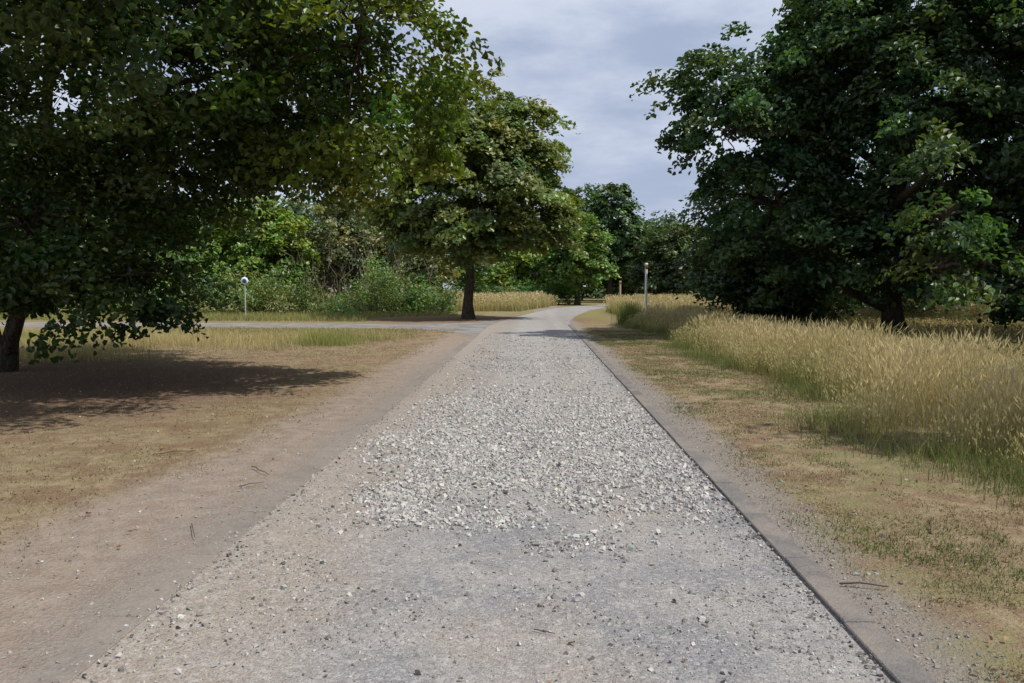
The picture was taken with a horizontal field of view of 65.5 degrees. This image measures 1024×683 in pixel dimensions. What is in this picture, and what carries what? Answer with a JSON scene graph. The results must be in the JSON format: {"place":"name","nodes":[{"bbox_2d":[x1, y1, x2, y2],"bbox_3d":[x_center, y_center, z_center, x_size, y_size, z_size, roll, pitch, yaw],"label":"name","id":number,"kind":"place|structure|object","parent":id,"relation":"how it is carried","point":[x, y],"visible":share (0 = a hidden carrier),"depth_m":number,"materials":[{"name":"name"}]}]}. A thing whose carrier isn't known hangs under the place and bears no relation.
{"place":"outdoors","nodes":[
{"label":"outdoors","id":0,"kind":"place"},
{"bbox_2d":[0,309,457,363],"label":"rough grass","id":1,"kind":"structure","parent":0,"point":[328,336],"depth_m":23.83,"materials":[{"name":"plant"}]},
{"bbox_2d":[0,320,502,335],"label":"side path","id":2,"kind":"structure","parent":0,"point":[469,328],"depth_m":33.88,"materials":[{"name":"grey gravel"}]},
{"bbox_2d":[38,304,894,682],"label":"gravel path","id":3,"kind":"structure","parent":0,"point":[543,658],"depth_m":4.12,"materials":[{"name":"grey gravel"}]},
{"bbox_2d":[1,0,1020,289],"label":"sky","id":4,"kind":"structure","parent":0,"point":[582,57],"materials":[{"name":"grey"}]},
{"bbox_2d":[0,290,1023,682],"bbox_3d":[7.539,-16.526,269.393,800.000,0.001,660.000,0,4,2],"label":"ground","id":5,"kind":"structure","parent":0,"point":[142,552],"depth_m":6.74,"materials":[{"name":"brown soil"}]},
{"bbox_2d":[0,179,109,311],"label":"hawthorn tree","id":6,"kind":"object","parent":5,"relation":"on","point":[50,239],"visible":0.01,"depth_m":47.29,"materials":[{"name":"green plant"}]},
{"bbox_2d":[1,270,126,314],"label":"bramble hedge","id":7,"kind":"object","parent":5,"relation":"on","point":[80,313],"visible":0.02,"depth_m":45.76,"materials":[{"name":"green plant"}]},
{"bbox_2d":[107,191,228,295],"bbox_3d":[-21.875,-5.648,50.219,8.741,7.926,7.389,2,4,31],"label":"hawthorn tree","id":8,"kind":"object","parent":5,"relation":"on","point":[194,258],"visible":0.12,"depth_m":48.93,"materials":[{"name":"green plant"}]},
{"bbox_2d":[241,276,247,316],"bbox_3d":[-14.358,-2.307,42.845,0.400,2.450,0.098,0,4,2],"label":"path sign","id":9,"kind":"object","parent":5,"relation":"on","point":[244,280],"visible":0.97,"depth_m":42.78,"materials":[{"name":"metal"}]},
{"bbox_2d":[0,0,505,371],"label":"maple tree","id":10,"kind":"object","parent":5,"relation":"on","point":[258,147],"visible":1,"depth_m":11.82,"materials":[{"name":"green plant"}]},
{"bbox_2d":[198,195,323,311],"bbox_3d":[-16.771,-5.768,52.017,7.337,7.925,7.827,-3,5,-41],"label":"hawthorn tree","id":11,"kind":"object","parent":5,"relation":"on","point":[273,214],"visible":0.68,"depth_m":50.92,"materials":[{"name":"green plant"}]},
{"bbox_2d":[105,250,463,315],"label":"nettle bank","id":12,"kind":"structure","parent":5,"relation":"on","point":[409,302],"depth_m":48.24,"materials":[{"name":"green plant"}]},
{"bbox_2d":[249,220,439,312],"bbox_3d":[-10.908,-5.097,52.160,12.816,6.424,5.619,0,4,2],"label":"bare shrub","id":13,"kind":"object","parent":5,"relation":"on","point":[331,273],"visible":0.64,"depth_m":51.81,"materials":[{"name":"plant"}]},
{"bbox_2d":[283,179,408,298],"bbox_3d":[-11.974,-6.864,54.618,7.648,9.763,9.289,-2,4,-30],"label":"willow tree","id":14,"kind":"object","parent":5,"relation":"on","point":[341,225],"visible":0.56,"depth_m":53.30,"materials":[{"name":"green plant"}]},
{"bbox_2d":[351,218,463,298],"bbox_3d":[-7.400,-5.655,56.033,7.980,7.159,7.683,0,4,2],"label":"willow tree","id":15,"kind":"object","parent":5,"relation":"on","point":[423,270],"visible":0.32,"depth_m":54.41,"materials":[{"name":"green plant"}]},
{"bbox_2d":[388,195,501,292],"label":"hawthorn tree","id":16,"kind":"object","parent":5,"relation":"on","point":[483,269],"visible":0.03,"depth_m":70.78,"materials":[{"name":"green plant"}]},
{"bbox_2d":[353,67,586,318],"bbox_3d":[-2.015,-7.537,40.667,11.819,12.997,11.989,0,4,2],"label":"horse chestnut tree","id":17,"kind":"object","parent":5,"relation":"on","point":[514,164],"visible":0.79,"depth_m":38.44,"materials":[{"name":"green plant"}]},
{"bbox_2d":[3,181,1001,302],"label":"distant trees","id":18,"kind":"object","parent":5,"relation":"on","point":[298,211],"visible":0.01,"depth_m":92.44,"materials":[{"name":"green plant"}]},
{"bbox_2d":[0,364,1018,682],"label":"loose stones","id":19,"kind":"object","parent":5,"relation":"on","point":[690,438],"visible":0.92,"depth_m":4.97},
{"bbox_2d":[464,244,560,293],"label":"hawthorn tree","id":20,"kind":"object","parent":5,"relation":"on","point":[511,261],"visible":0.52,"depth_m":77.37,"materials":[{"name":"green plant"}]},
{"bbox_2d":[529,183,628,300],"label":"ash tree","id":21,"kind":"object","parent":5,"relation":"on","point":[578,190],"visible":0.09,"depth_m":95.71,"materials":[{"name":"green plant"}]},
{"bbox_2d":[537,208,621,304],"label":"ash tree","id":22,"kind":"object","parent":5,"relation":"on","point":[576,264],"visible":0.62,"depth_m":72.50,"materials":[{"name":"green plant"}]},
{"bbox_2d":[561,182,654,302],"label":"ash tree","id":23,"kind":"object","parent":5,"relation":"on","point":[622,206],"visible":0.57,"depth_m":85.17,"materials":[{"name":"green plant"}]},
{"bbox_2d":[589,236,637,294],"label":"oak tree","id":24,"kind":"object","parent":5,"relation":"on","point":[623,288],"visible":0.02,"depth_m":100.82,"materials":[{"name":"green plant"}]},
{"bbox_2d":[644,263,647,313],"bbox_3d":[5.520,-1.817,32.811,0.249,2.820,0.255,0,4,2],"label":"marker post","id":25,"kind":"object","parent":5,"relation":"on","point":[646,277],"visible":0.59,"depth_m":32.73,"materials":[{"name":"grey metal"}]},
{"bbox_2d":[619,224,709,292],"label":"oak tree","id":26,"kind":"object","parent":5,"relation":"on","point":[640,283],"visible":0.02,"depth_m":90.14,"materials":[{"name":"green plant"}]},
{"bbox_2d":[623,217,713,294],"bbox_3d":[13.224,-6.474,65.183,7.468,7.565,7.846,-3,5,-40],"label":"oak tree","id":27,"kind":"object","parent":5,"relation":"on","point":[661,261],"visible":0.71,"depth_m":63.96,"materials":[{"name":"green plant"}]},
{"bbox_2d":[474,273,1002,315],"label":"hedge","id":28,"kind":"object","parent":5,"relation":"on","point":[559,288],"visible":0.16,"depth_m":73.81,"materials":[{"name":"green plant"}]},
{"bbox_2d":[568,324,936,682],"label":"path edging","id":29,"kind":"object","parent":5,"relation":"on","point":[889,654],"visible":0.77,"depth_m":4.47,"materials":[{"name":"concrete"}]},
{"bbox_2d":[671,169,929,322],"bbox_3d":[11.406,-3.840,31.665,10.500,6.810,6.849,-2,4,-28],"label":"oak tree","id":30,"kind":"object","parent":5,"relation":"on","point":[738,290],"visible":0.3,"depth_m":30.00,"materials":[{"name":"green plant"}]},
{"bbox_2d":[629,0,1023,335],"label":"oak tree","id":31,"kind":"object","parent":5,"relation":"on","point":[878,62],"visible":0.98,"depth_m":22.60,"materials":[{"name":"green plant"}]},
{"bbox_2d":[840,56,1016,317],"bbox_3d":[20.005,-6.736,33.814,18.101,12.301,10.841,1,4,20],"label":"oak tree","id":32,"kind":"object","parent":5,"relation":"on","point":[914,298],"depth_m":34.68,"materials":[{"name":"green plant"}]},
{"bbox_2d":[958,0,1023,328],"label":"oak tree","id":33,"kind":"object","parent":5,"relation":"on","point":[1000,317],"visible":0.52,"depth_m":20.10,"materials":[{"name":"green plant"}]},
{"bbox_2d":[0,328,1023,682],"bbox_3d":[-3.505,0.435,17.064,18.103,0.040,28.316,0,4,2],"label":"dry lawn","id":34,"kind":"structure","parent":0,"point":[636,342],"depth_m":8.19,"materials":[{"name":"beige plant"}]},
{"bbox_2d":[0,350,1023,682],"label":"fallen leaves","id":35,"kind":"object","parent":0,"point":[520,464],"depth_m":7.70,"materials":[{"name":"brown plant"}]},
{"bbox_2d":[335,290,1023,413],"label":"meadow grass","id":36,"kind":"structure","parent":0,"point":[948,321],"depth_m":35.27,"materials":[{"name":"beige plant"}]},
{"bbox_2d":[609,301,1023,512],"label":"tall grass","id":37,"kind":"structure","parent":0,"point":[956,385],"depth_m":9.65,"materials":[{"name":"beige plant"}]}
]}

